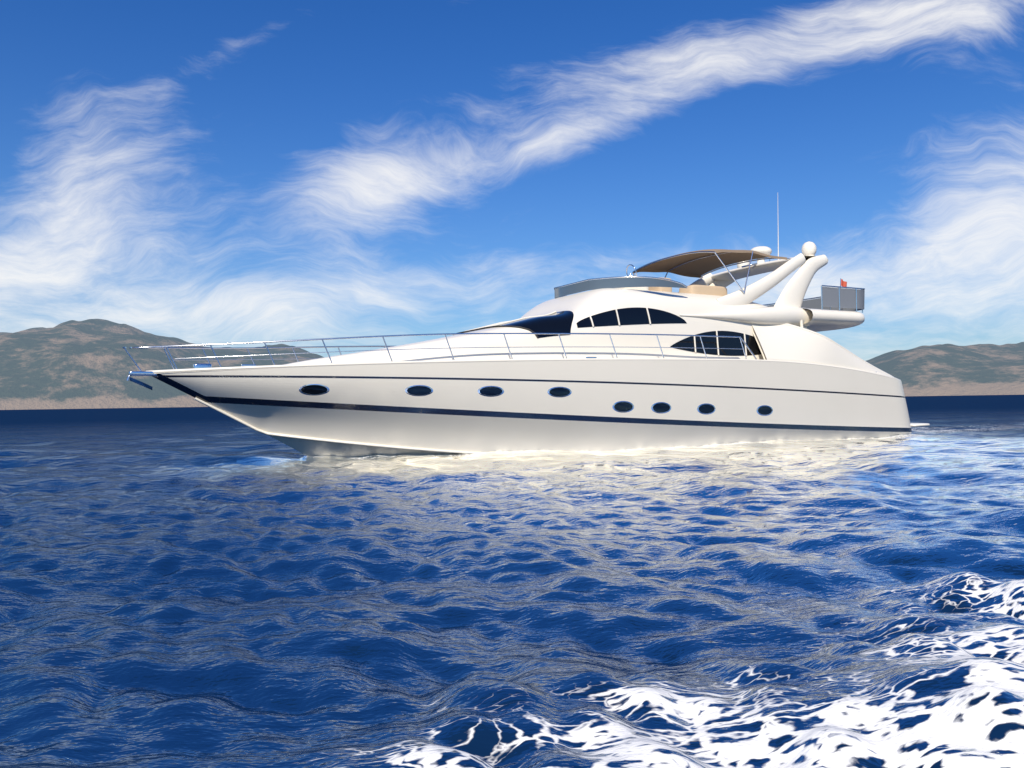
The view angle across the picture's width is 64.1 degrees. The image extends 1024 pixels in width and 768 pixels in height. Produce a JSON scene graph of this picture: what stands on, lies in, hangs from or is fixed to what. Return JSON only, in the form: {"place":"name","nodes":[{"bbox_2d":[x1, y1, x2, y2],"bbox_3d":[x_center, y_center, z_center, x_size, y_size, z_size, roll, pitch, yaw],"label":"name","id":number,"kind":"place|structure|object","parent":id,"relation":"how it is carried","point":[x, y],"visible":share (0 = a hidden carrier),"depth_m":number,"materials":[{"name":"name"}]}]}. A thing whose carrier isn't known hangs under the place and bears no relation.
{"place":"outdoors","nodes":[
{"label":"outdoors","id":0,"kind":"place"},
{"bbox_2d":[0,395,1023,767],"bbox_3d":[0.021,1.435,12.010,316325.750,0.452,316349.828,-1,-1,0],"label":"sea water","id":1,"kind":"structure","parent":0,"point":[194,587],"depth_m":4.88,"materials":[{"name":"blue liquid"}]},
{"bbox_2d":[123,232,929,457],"bbox_3d":[2.088,-1.595,21.748,22.508,8.170,5.509,0,-1,-28],"label":"motor yacht","id":2,"kind":"object","parent":1,"relation":"on","point":[622,363],"visible":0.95,"depth_m":19.33,"materials":[{"name":"white plastic"}]},
{"bbox_2d":[0,319,1023,409],"bbox_3d":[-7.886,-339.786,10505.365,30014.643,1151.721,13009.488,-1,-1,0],"label":"mountain terrain","id":3,"kind":"structure","parent":0,"point":[84,364],"depth_m":8285.66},
{"bbox_2d":[0,0,1023,360],"label":"sky","id":4,"kind":"structure","parent":0,"point":[191,171],"materials":[{"name":"blue"}]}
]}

